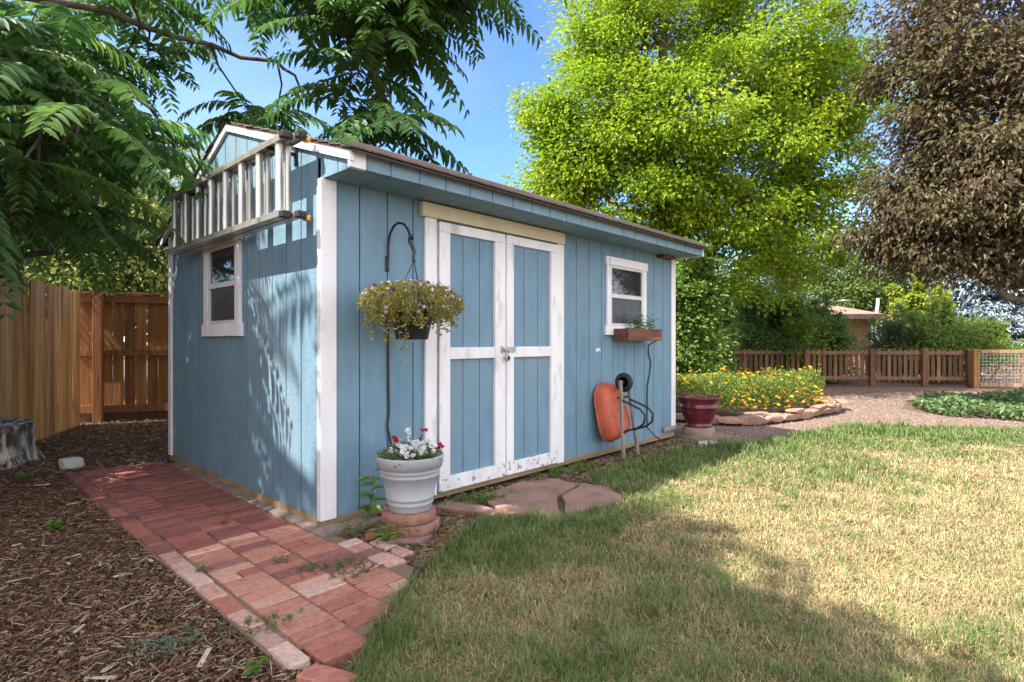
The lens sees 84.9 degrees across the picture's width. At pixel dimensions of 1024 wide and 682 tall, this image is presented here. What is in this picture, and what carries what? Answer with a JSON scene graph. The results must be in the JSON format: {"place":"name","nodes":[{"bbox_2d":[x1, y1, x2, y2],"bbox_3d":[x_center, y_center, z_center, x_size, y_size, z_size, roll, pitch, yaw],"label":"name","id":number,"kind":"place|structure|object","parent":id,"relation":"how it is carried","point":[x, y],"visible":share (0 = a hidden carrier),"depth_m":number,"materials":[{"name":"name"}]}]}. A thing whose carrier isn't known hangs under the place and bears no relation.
{"place":"outdoors","nodes":[
{"label":"outdoors","id":0,"kind":"place"},
{"bbox_2d":[0,418,301,681],"bbox_3d":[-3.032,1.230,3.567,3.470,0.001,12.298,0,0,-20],"label":"mulch bed","id":1,"kind":"object","parent":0,"point":[6,578],"visible":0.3,"depth_m":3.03,"materials":[{"name":"wood"}]},
{"bbox_2d":[0,417,45,469],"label":"tree stump","id":2,"kind":"object","parent":1,"relation":"on","point":[18,444],"visible":0.99,"depth_m":5.59,"materials":[{"name":"grey wood"}]},
{"bbox_2d":[15,470,37,479],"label":"mulch weed","id":3,"kind":"object","parent":1,"relation":"on","point":[22,476],"visible":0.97,"depth_m":4.96,"materials":[{"name":"green plant"}]},
{"bbox_2d":[0,271,79,440],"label":"board fence","id":4,"kind":"object","parent":1,"relation":"on","point":[40,377],"visible":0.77,"depth_m":7.01,"materials":[{"name":"brown wood"}]},
{"bbox_2d":[43,515,78,530],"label":"mulch weed","id":5,"kind":"object","parent":1,"relation":"on","point":[54,525],"visible":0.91,"depth_m":3.63,"materials":[{"name":"green plant"}]},
{"bbox_2d":[58,457,84,469],"bbox_3d":[-4.223,1.171,5.357,0.145,0.114,0.185,0,0,24],"label":"rock","id":6,"kind":"object","parent":1,"relation":"on","point":[70,462],"visible":0.98,"depth_m":5.31,"materials":[{"name":"stone"}]},
{"bbox_2d":[3,419,211,678],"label":"wood splinters","id":7,"kind":"object","parent":1,"relation":"on","point":[202,659],"visible":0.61,"depth_m":2.85,"materials":[{"name":"brown plant"}]},
{"bbox_2d":[68,619,235,673],"bbox_3d":[-1.397,1.203,2.200,0.232,0.056,0.546,0,0,43],"label":"creeping plant","id":8,"kind":"object","parent":1,"relation":"on","point":[168,643],"visible":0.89,"depth_m":2.23,"materials":[{"name":"green plant"}]},
{"bbox_2d":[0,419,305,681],"bbox_3d":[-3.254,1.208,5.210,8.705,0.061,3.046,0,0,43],"label":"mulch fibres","id":9,"kind":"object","parent":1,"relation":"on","point":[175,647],"visible":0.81,"depth_m":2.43,"materials":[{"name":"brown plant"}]},
{"bbox_2d":[242,655,268,680],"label":"mulch weed","id":10,"kind":"object","parent":1,"relation":"on","point":[252,663],"visible":0.92,"depth_m":2.02,"materials":[{"name":"green plant"}]},
{"bbox_2d":[296,663,357,681],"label":"brick","id":11,"kind":"object","parent":1,"relation":"on","point":[316,672],"visible":0.92,"depth_m":1.99,"materials":[{"name":"brick"}]},
{"bbox_2d":[62,461,414,674],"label":"brick path","id":12,"kind":"structure","parent":0,"point":[167,515],"depth_m":3.06,"materials":[{"name":"brick"}]},
{"bbox_2d":[194,559,215,572],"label":"joint weed","id":13,"kind":"object","parent":12,"relation":"on","point":[201,567],"visible":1,"depth_m":2.92,"materials":[{"name":"green plant"}]},
{"bbox_2d":[220,608,302,644],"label":"creeping weed","id":14,"kind":"object","parent":12,"relation":"on","point":[265,620],"visible":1,"depth_m":2.37,"materials":[{"name":"green plant"}]},
{"bbox_2d":[269,553,291,562],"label":"joint weed","id":15,"kind":"object","parent":12,"relation":"on","point":[283,559],"visible":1,"depth_m":3.03,"materials":[{"name":"green plant"}]},
{"bbox_2d":[299,552,369,577],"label":"creeping weed","id":16,"kind":"object","parent":12,"relation":"on","point":[339,562],"visible":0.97,"depth_m":2.98,"materials":[{"name":"green plant"}]},
{"bbox_2d":[329,556,384,580],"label":"creeping weed","id":17,"kind":"object","parent":12,"relation":"on","point":[367,569],"visible":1,"depth_m":2.90,"materials":[{"name":"green plant"}]},
{"bbox_2d":[366,531,375,539],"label":"curled leaf","id":18,"kind":"object","parent":12,"relation":"on","point":[369,535],"visible":0.75,"depth_m":3.38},
{"bbox_2d":[365,521,420,544],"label":"grass weed","id":19,"kind":"object","parent":12,"relation":"on","point":[385,537],"depth_m":3.35,"materials":[{"name":"green plant"}]},
{"bbox_2d":[5,0,1022,341],"label":"sky","id":20,"kind":"structure","parent":0,"point":[487,149],"materials":[{"name":"blue"}]},
{"bbox_2d":[80,356,1020,670],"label":"ground","id":21,"kind":"structure","parent":0,"point":[864,382],"depth_m":9.20,"materials":[{"name":"soil"}]},
{"bbox_2d":[1,18,170,367],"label":"leafy tree","id":22,"kind":"object","parent":21,"relation":"on","point":[134,288],"visible":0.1,"depth_m":12.26,"materials":[{"name":"green plant"}]},
{"bbox_2d":[5,113,206,390],"bbox_3d":[-8.764,-2.348,13.555,7.201,7.097,6.573,0,0,-36],"label":"leafy tree","id":23,"kind":"object","parent":21,"relation":"on","point":[152,201],"visible":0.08,"depth_m":12.46,"materials":[{"name":"green plant"}]},
{"bbox_2d":[79,291,167,422],"bbox_3d":[-5.154,0.242,8.809,2.846,1.975,0.190,0,0,-18],"label":"back fence","id":24,"kind":"object","parent":21,"relation":"on","point":[106,352],"visible":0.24,"depth_m":8.59,"materials":[{"name":"brown wood"}]},
{"bbox_2d":[89,145,205,348],"bbox_3d":[-9.270,-2.453,16.976,7.485,7.305,7.939,0,0,43],"label":"leafy tree","id":25,"kind":"object","parent":21,"relation":"on","point":[188,167],"depth_m":15.75,"materials":[{"name":"green plant"}]},
{"bbox_2d":[170,462,190,470],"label":"footing paver","id":26,"kind":"object","parent":21,"relation":"on","point":[180,466],"visible":0.56,"depth_m":5.30,"materials":[{"name":"concrete"}]},
{"bbox_2d":[183,469,205,477],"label":"footing paver","id":27,"kind":"object","parent":21,"relation":"on","point":[195,473],"visible":0.48,"depth_m":5.06,"materials":[{"name":"concrete"}]},
{"bbox_2d":[199,476,223,486],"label":"footing paver","id":28,"kind":"object","parent":21,"relation":"on","point":[211,481],"visible":0.52,"depth_m":4.78,"materials":[{"name":"concrete"}]},
{"bbox_2d":[215,483,243,495],"bbox_3d":[-2.283,1.218,4.527,0.366,0.064,0.090,0,0,41],"label":"footing paver","id":29,"kind":"object","parent":21,"relation":"on","point":[229,489],"visible":0.58,"depth_m":4.49,"materials":[{"name":"concrete"}]},
{"bbox_2d":[235,493,264,505],"bbox_3d":[-1.990,1.226,4.255,0.366,0.063,0.098,0,0,43],"label":"footing paver","id":30,"kind":"object","parent":21,"relation":"on","point":[251,500],"visible":0.56,"depth_m":4.23,"materials":[{"name":"concrete"}]},
{"bbox_2d":[256,503,290,517],"bbox_3d":[-1.690,1.222,3.975,0.387,0.067,0.098,0,0,43],"label":"footing paver","id":31,"kind":"object","parent":21,"relation":"on","point":[273,510],"visible":0.58,"depth_m":3.96,"materials":[{"name":"concrete"}]},
{"bbox_2d":[0,0,566,323],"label":"tree of heaven","id":32,"kind":"object","parent":21,"relation":"on","point":[53,76],"visible":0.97,"depth_m":5.44,"materials":[{"name":"green plant"}]},
{"bbox_2d":[283,514,320,532],"bbox_3d":[-1.383,1.218,3.689,0.386,0.061,0.097,0,0,43],"label":"footing paver","id":33,"kind":"object","parent":21,"relation":"on","point":[301,523],"visible":0.5,"depth_m":3.67,"materials":[{"name":"concrete"}]},
{"bbox_2d":[311,522,348,538],"bbox_3d":[-1.147,1.212,3.531,0.131,0.072,0.200,0,0,40],"label":"corner paver","id":34,"kind":"object","parent":21,"relation":"on","point":[323,532],"visible":0.68,"depth_m":3.50,"materials":[{"name":"concrete"}]},
{"bbox_2d":[333,513,369,536],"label":"corner weed","id":35,"kind":"object","parent":21,"relation":"on","point":[351,531],"visible":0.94,"depth_m":3.53,"materials":[{"name":"green plant"}]},
{"bbox_2d":[10,422,698,569],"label":"soil crumbs","id":36,"kind":"object","parent":21,"relation":"on","point":[462,518],"visible":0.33,"depth_m":5.24,"materials":[{"name":"brown soil"}]},
{"bbox_2d":[381,532,435,545],"bbox_3d":[-0.646,1.219,3.484,0.261,0.042,0.343,0,0,86],"label":"flagstone","id":37,"kind":"object","parent":36,"relation":"on","point":[411,541],"visible":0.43,"depth_m":3.38,"materials":[{"name":"stone"}]},
{"bbox_2d":[385,515,439,537],"bbox_3d":[-0.636,1.168,3.581,0.350,0.064,0.350,0,0,43],"label":"round paver","id":38,"kind":"object","parent":37,"relation":"on","point":[427,528],"visible":0.47,"depth_m":3.44,"materials":[{"name":"pink concrete"}]},
{"bbox_2d":[381,504,435,526],"bbox_3d":[-0.661,1.102,3.584,0.350,0.064,0.350,0,0,43],"label":"round paver","id":39,"kind":"object","parent":38,"relation":"on","point":[388,516],"visible":0.66,"depth_m":3.44,"materials":[{"name":"pink concrete"}]},
{"bbox_2d":[376,449,443,513],"bbox_3d":[-0.650,0.895,3.580,0.429,0.348,0.429,0,0,43],"label":"flower pot","id":40,"kind":"object","parent":39,"relation":"on","point":[409,486],"visible":0.93,"depth_m":3.44,"materials":[{"name":"ceramic"}]},
{"bbox_2d":[375,427,443,467],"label":"bedding flowers","id":41,"kind":"object","parent":40,"relation":"in","point":[416,449],"visible":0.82,"depth_m":3.51,"materials":[{"name":"white plant"}]},
{"bbox_2d":[342,514,383,534],"bbox_3d":[-0.980,1.212,3.696,0.131,0.072,0.250,0,0,40],"label":"corner paver","id":42,"kind":"object","parent":21,"relation":"on","point":[375,519],"visible":0.56,"depth_m":3.67,"materials":[{"name":"stone"}]},
{"bbox_2d":[356,468,386,517],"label":"tall weed","id":43,"kind":"object","parent":42,"relation":"on","point":[367,507],"visible":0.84,"depth_m":3.76,"materials":[{"name":"green plant"}]},
{"bbox_2d":[154,117,709,526],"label":"garden shed","id":44,"kind":"structure","parent":21,"relation":"on","point":[277,380],"depth_m":4.46,"materials":[{"name":"paint"}]},
{"bbox_2d":[201,237,243,336],"bbox_3d":[-2.452,-0.459,4.724,0.855,0.838,0.031,0,0,43],"label":"window","id":45,"kind":"structure","parent":44,"relation":"in","point":[222,263],"depth_m":4.70,"materials":[{"name":"white paint"}]},
{"bbox_2d":[166,129,310,255],"bbox_3d":[-2.220,-1.051,4.344,2.442,0.554,0.172,0,0,43],"label":"extension ladder","id":46,"kind":"object","parent":44,"relation":"attached to","point":[283,142],"visible":0.95,"depth_m":4.06,"materials":[{"name":"metal"}]},
{"bbox_2d":[386,318,391,445],"bbox_3d":[-0.848,0.522,3.948,0.063,1.364,0.057,0,0,43],"label":"irrigation hose","id":47,"kind":"object","parent":44,"relation":"attached to","point":[388,374],"visible":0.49,"depth_m":3.95,"materials":[{"name":"black plastic"}]},
{"bbox_2d":[385,222,413,271],"bbox_3d":[-0.771,-0.657,3.850,0.313,0.334,0.024,0,0,43],"label":"plant bracket","id":48,"kind":"object","parent":44,"relation":"attached to","point":[388,247],"visible":1,"depth_m":3.93,"materials":[{"name":"black metal"}]},
{"bbox_2d":[356,234,464,361],"bbox_3d":[-0.659,-0.293,3.707,0.647,0.848,0.765,0,0,43],"label":"hanging basket","id":49,"kind":"object","parent":48,"relation":"hanging from","point":[411,319],"visible":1,"depth_m":3.56,"materials":[{"name":"green plastic"}]},
{"bbox_2d":[437,221,505,492],"bbox_3d":[-0.310,0.121,4.543,0.043,2.067,0.742,0,0,43],"label":"door","id":50,"kind":"structure","parent":44,"relation":"in","point":[471,362],"depth_m":4.54,"materials":[{"name":"paint"}]},
{"bbox_2d":[505,235,556,474],"bbox_3d":[0.181,0.121,5.071,0.043,2.067,0.697,0,0,43],"label":"door","id":51,"kind":"structure","parent":44,"relation":"in","point":[531,265],"depth_m":5.07,"materials":[{"name":"paint"}]},
{"bbox_2d":[604,255,647,334],"bbox_3d":[1.291,-0.487,6.272,0.031,0.843,0.885,0,0,43],"label":"window","id":52,"kind":"structure","parent":44,"relation":"in","point":[626,280],"depth_m":6.23,"materials":[{"name":"white paint"}]},
{"bbox_2d":[614,328,661,340],"bbox_3d":[1.408,-0.068,6.235,0.186,0.135,0.720,0,0,43],"label":"window box","id":53,"kind":"object","parent":44,"relation":"attached to","point":[630,334],"visible":1,"depth_m":6.04,"materials":[{"name":"wood"}]},
{"bbox_2d":[625,314,658,328],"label":"window box plant","id":54,"kind":"object","parent":53,"relation":"in","point":[638,322],"depth_m":6.23,"materials":[{"name":"green plant"}]},
{"bbox_2d":[646,341,668,444],"bbox_3d":[1.708,0.595,6.554,0.250,1.223,0.099,0,0,43],"label":"irrigation hose","id":55,"kind":"object","parent":44,"relation":"attached to","point":[647,394],"visible":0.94,"depth_m":6.60,"materials":[{"name":"black plastic"}]},
{"bbox_2d":[442,489,488,503],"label":"sill weed","id":56,"kind":"object","parent":21,"relation":"on","point":[465,497],"visible":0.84,"depth_m":4.22,"materials":[{"name":"green plant"}]},
{"bbox_2d":[435,501,499,518],"bbox_3d":[-0.301,1.214,3.998,0.487,0.052,0.205,0,0,27],"label":"flagstone","id":57,"kind":"object","parent":21,"relation":"on","point":[461,508],"visible":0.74,"depth_m":3.97,"materials":[{"name":"stone"}]},
{"bbox_2d":[0,419,1020,681],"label":"fallen leaves","id":58,"kind":"object","parent":21,"relation":"on","point":[418,549],"visible":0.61,"depth_m":5.29,"materials":[{"name":"brown plant"}]},
{"bbox_2d":[485,478,578,518],"bbox_3d":[0.140,1.222,4.436,0.683,0.036,1.066,0,0,14],"label":"flagstone","id":59,"kind":"object","parent":21,"relation":"on","point":[541,494],"visible":0.74,"depth_m":4.34,"materials":[{"name":"stone"}]},
{"bbox_2d":[463,489,514,505],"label":"sill weed","id":60,"kind":"object","parent":59,"relation":"on","point":[484,496],"visible":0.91,"depth_m":4.25,"materials":[{"name":"green plant"}]},
{"bbox_2d":[533,466,573,479],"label":"sill weed","id":61,"kind":"object","parent":21,"relation":"on","point":[556,472],"visible":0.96,"depth_m":5.09,"materials":[{"name":"green plant"}]},
{"bbox_2d":[565,460,599,472],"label":"sill weed","id":62,"kind":"object","parent":21,"relation":"on","point":[578,465],"visible":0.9,"depth_m":5.28,"materials":[{"name":"green plant"}]},
{"bbox_2d":[562,483,625,517],"bbox_3d":[0.525,1.219,4.290,0.510,0.042,0.828,0,0,43],"label":"flagstone","id":63,"kind":"object","parent":21,"relation":"on","point":[581,496],"visible":0.7,"depth_m":4.29,"materials":[{"name":"stone"}]},
{"bbox_2d":[594,373,653,460],"bbox_3d":[1.181,0.773,5.775,0.512,0.898,0.513,0,0,43],"label":"wheelbarrow","id":64,"kind":"object","parent":21,"relation":"on","point":[612,414],"visible":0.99,"depth_m":5.72,"materials":[{"name":"orange metal"}]},
{"bbox_2d":[676,413,684,420],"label":"edging stone","id":65,"kind":"object","parent":21,"relation":"on","point":[679,417],"visible":0.24,"depth_m":8.41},
{"bbox_2d":[494,0,916,316],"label":"maple tree","id":66,"kind":"object","parent":21,"relation":"on","point":[643,132],"visible":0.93,"depth_m":12.57,"materials":[{"name":"green plant"}]},
{"bbox_2d":[700,288,750,372],"bbox_3d":[4.426,0.156,13.230,2.329,2.998,2.293,0,0,-19],"label":"garden shrub","id":67,"kind":"object","parent":21,"relation":"on","point":[727,323],"visible":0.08,"depth_m":12.78,"materials":[{"name":"green plant"}]},
{"bbox_2d":[718,284,774,373],"bbox_3d":[7.482,-0.313,18.355,3.471,3.602,3.481,0,0,43],"label":"garden shrub","id":68,"kind":"object","parent":21,"relation":"on","point":[732,311],"visible":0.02,"depth_m":17.84,"materials":[{"name":"green plant"}]},
{"bbox_2d":[676,396,826,424],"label":"flower bed soil","id":69,"kind":"structure","parent":21,"relation":"on","point":[722,412],"depth_m":8.96,"materials":[{"name":"soil"}]},
{"bbox_2d":[676,236,746,394],"bbox_3d":[3.277,-0.270,10.356,2.140,3.110,2.233,0,0,43],"label":"garden shrub","id":70,"kind":"object","parent":69,"relation":"on","point":[698,301],"visible":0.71,"depth_m":9.97,"materials":[{"name":"green plant"}]},
{"bbox_2d":[676,364,830,412],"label":"marigold plants","id":71,"kind":"object","parent":69,"relation":"on","point":[739,386],"visible":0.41,"depth_m":8.91,"materials":[{"name":"green plant"}]},
{"bbox_2d":[717,255,823,303],"bbox_3d":[13.188,-2.138,33.416,13.801,6.676,11.401,0,0,-17],"label":"leafy tree","id":72,"kind":"object","parent":21,"relation":"on","point":[792,289],"depth_m":29.89,"materials":[{"name":"green plant"}]},
{"bbox_2d":[760,272,803,300],"bbox_3d":[13.812,-1.749,28.936,5.062,6.650,4.718,0,0,43],"label":"blue spruce","id":73,"kind":"object","parent":21,"relation":"on","point":[764,278],"depth_m":28.63,"materials":[{"name":"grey plant"}]},
{"bbox_2d":[753,292,836,377],"bbox_3d":[7.999,-0.032,15.935,1.886,2.765,1.958,0,0,-22],"label":"garden shrub","id":74,"kind":"object","parent":21,"relation":"on","point":[803,332],"visible":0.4,"depth_m":15.39,"materials":[{"name":"green plant"}]},
{"bbox_2d":[727,276,864,381],"bbox_3d":[7.971,-0.324,16.477,4.081,3.778,4.144,0,0,43],"label":"garden shrub","id":75,"kind":"object","parent":21,"relation":"on","point":[759,331],"visible":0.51,"depth_m":15.68,"materials":[{"name":"green plant"}]},
{"bbox_2d":[739,207,915,331],"bbox_3d":[20.124,-4.132,36.198,12.610,10.663,12.520,0,0,43],"label":"leafy tree","id":76,"kind":"object","parent":21,"relation":"on","point":[827,281],"visible":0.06,"depth_m":33.45,"materials":[{"name":"green plant"}]},
{"bbox_2d":[804,293,872,383],"bbox_3d":[9.306,-0.005,16.769,2.408,2.974,2.791,0,0,43],"label":"garden shrub","id":77,"kind":"object","parent":21,"relation":"on","point":[839,321],"visible":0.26,"depth_m":16.43,"materials":[{"name":"green plant"}]},
{"bbox_2d":[805,298,889,370],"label":"brick house","id":78,"kind":"structure","parent":21,"relation":"on","point":[854,314],"depth_m":23.09,"materials":[{"name":"brick"}]},
{"bbox_2d":[801,216,935,344],"bbox_3d":[22.307,-3.631,33.446,12.688,9.663,10.160,0,0,-13],"label":"leafy tree","id":79,"kind":"object","parent":21,"relation":"on","point":[855,293],"visible":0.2,"depth_m":31.55,"materials":[{"name":"green plant"}]},
{"bbox_2d":[850,303,929,380],"bbox_3d":[11.727,0.229,17.538,2.345,2.875,2.918,0,0,12],"label":"garden shrub","id":80,"kind":"object","parent":21,"relation":"on","point":[893,330],"visible":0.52,"depth_m":17.14,"materials":[{"name":"green plant"}]},
{"bbox_2d":[815,0,1023,304],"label":"purple tree","id":81,"kind":"object","parent":21,"relation":"on","point":[965,189],"visible":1,"depth_m":9.25,"materials":[{"name":"grey plant"}]},
{"bbox_2d":[882,273,960,320],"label":"garden shrub","id":82,"kind":"object","parent":21,"relation":"on","point":[917,297],"visible":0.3,"depth_m":20.72,"materials":[{"name":"green plant"}]},
{"bbox_2d":[876,295,1023,381],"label":"garden shrub","id":83,"kind":"object","parent":21,"relation":"on","point":[946,329],"visible":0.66,"depth_m":16.27,"materials":[{"name":"green plant"}]},
{"bbox_2d":[911,385,1023,419],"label":"ground ivy","id":84,"kind":"object","parent":21,"relation":"on","point":[1007,404],"visible":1,"depth_m":9.63,"materials":[{"name":"green plant"}]},
{"bbox_2d":[926,236,1023,375],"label":"blue spruce","id":85,"kind":"object","parent":21,"relation":"on","point":[995,304],"visible":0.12,"depth_m":21.58,"materials":[{"name":"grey plant"}]},
{"bbox_2d":[963,348,1023,374],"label":"picket fence","id":86,"kind":"object","parent":21,"relation":"on","point":[1002,370],"visible":0.09,"depth_m":19.20,"materials":[{"name":"brown wood"}]},
{"bbox_2d":[987,358,1003,381],"bbox_3d":[14.157,0.865,16.350,0.813,0.740,0.090,0,0,-22],"label":"timber offcut","id":87,"kind":"object","parent":21,"relation":"on","point":[995,372],"visible":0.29,"depth_m":16.31,"materials":[{"name":"brown wood"}]},
{"bbox_2d":[996,365,1020,382],"bbox_3d":[14.559,0.978,16.350,1.039,0.521,0.090,0,0,-17],"label":"timber offcut","id":88,"kind":"object","parent":21,"relation":"on","point":[1008,376],"visible":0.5,"depth_m":16.31,"materials":[{"name":"brown wood"}]},
{"bbox_2d":[334,416,1023,681],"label":"lawn","id":89,"kind":"structure","parent":0,"point":[693,556],"depth_m":2.91,"materials":[{"name":"plant"}]},
{"bbox_2d":[347,517,482,671],"bbox_3d":[-0.440,1.218,2.911,0.100,0.060,1.794,0,0,13],"label":"lawn edging","id":90,"kind":"object","parent":89,"relation":"on","point":[418,571],"visible":0.32,"depth_m":2.65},
{"bbox_2d":[672,387,1023,448],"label":"gravel path","id":91,"kind":"structure","parent":0,"point":[746,431],"depth_m":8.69,"materials":[{"name":"gravel"}]},
{"bbox_2d":[675,432,733,440],"bbox_3d":[2.473,1.226,7.197,0.600,0.028,0.700,0,0,43],"label":"stepping stone","id":92,"kind":"object","parent":91,"relation":"on","point":[721,435],"visible":0.5,"depth_m":7.05,"materials":[{"name":"stone"}]},
{"bbox_2d":[681,425,715,436],"bbox_3d":[2.414,1.167,7.252,0.430,0.125,0.430,0,0,43],"label":"pot base","id":93,"kind":"object","parent":92,"relation":"on","point":[700,432],"visible":0.75,"depth_m":7.08,"materials":[{"name":"ceramic"}]},
{"bbox_2d":[676,390,724,427],"bbox_3d":[2.414,0.876,7.252,0.549,0.458,0.549,0,0,-5],"label":"ceramic pot","id":94,"kind":"object","parent":93,"relation":"on","point":[699,410],"visible":1,"depth_m":7.09,"materials":[{"name":"ceramic"}]},
{"bbox_2d":[716,416,744,423],"bbox_3d":[3.165,1.151,8.161,0.454,0.093,0.225,0,0,14],"label":"edging stone","id":95,"kind":"object","parent":91,"relation":"on","point":[730,419],"visible":0.84,"depth_m":8.07,"materials":[{"name":"stone"}]},
{"bbox_2d":[736,414,767,424],"bbox_3d":[3.507,1.141,8.168,0.501,0.155,0.227,0,0,-15],"label":"edging stone","id":96,"kind":"object","parent":91,"relation":"on","point":[750,419],"visible":0.9,"depth_m":8.07,"materials":[{"name":"stone"}]},
{"bbox_2d":[744,411,770,415],"bbox_3d":[3.640,1.083,8.303,0.401,0.063,0.180,0,0,-14],"label":"edging stone","id":97,"kind":"object","parent":96,"relation":"on","point":[761,413],"visible":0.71,"depth_m":8.24,"materials":[{"name":"stone"}]},
{"bbox_2d":[763,413,782,421],"bbox_3d":[3.879,1.149,8.361,0.466,0.129,0.221,0,0,-27],"label":"edging stone","id":98,"kind":"object","parent":91,"relation":"on","point":[775,417],"visible":0.66,"depth_m":8.26,"materials":[{"name":"stone"}]},
{"bbox_2d":[781,413,801,420],"bbox_3d":[4.218,1.154,8.565,0.528,0.086,0.204,0,0,-33],"label":"edging stone","id":99,"kind":"object","parent":91,"relation":"on","point":[790,416],"visible":0.71,"depth_m":8.48,"materials":[{"name":"stone"}]},
{"bbox_2d":[785,408,804,412],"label":"edging stone","id":100,"kind":"object","parent":99,"relation":"on","point":[795,410],"visible":1,"depth_m":8.59,"materials":[{"name":"stone"}]},
{"bbox_2d":[798,409,812,418],"bbox_3d":[4.554,1.148,8.818,0.485,0.151,0.217,0,0,-35],"label":"edging stone","id":101,"kind":"object","parent":91,"relation":"on","point":[806,414],"visible":0.58,"depth_m":8.72,"materials":[{"name":"stone"}]},
{"bbox_2d":[807,408,821,415],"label":"edging stone","id":102,"kind":"object","parent":91,"relation":"on","point":[816,412],"visible":0.54,"depth_m":8.94,"materials":[{"name":"stone"}]},
{"bbox_2d":[809,404,826,409],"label":"edging stone","id":103,"kind":"object","parent":102,"relation":"on","point":[819,406],"visible":0.94,"depth_m":9.03,"materials":[{"name":"stone"}]},
{"bbox_2d":[821,407,835,413],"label":"edging stone","id":104,"kind":"object","parent":91,"relation":"on","point":[826,410],"visible":0.52,"depth_m":9.17,"materials":[{"name":"stone"}]},
{"bbox_2d":[821,403,836,407],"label":"edging stone","id":105,"kind":"object","parent":104,"relation":"on","point":[831,405],"visible":0.81,"depth_m":9.28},
{"bbox_2d":[792,386,1017,399],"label":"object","id":106,"kind":"structure","parent":0,"point":[834,389],"depth_m":14.49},
{"bbox_2d":[724,348,970,386],"bbox_3d":[8.343,0.706,15.259,7.744,1.028,0.139,0,0,6],"label":"picket fence","id":107,"kind":"object","parent":106,"relation":"on","point":[871,377],"visible":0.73,"depth_m":15.13,"materials":[{"name":"brown wood"}]},
{"bbox_2d":[971,349,1023,387],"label":"wire gate","id":108,"kind":"structure","parent":106,"relation":"on","point":[975,369],"depth_m":14.54,"materials":[{"name":"brown wood"}]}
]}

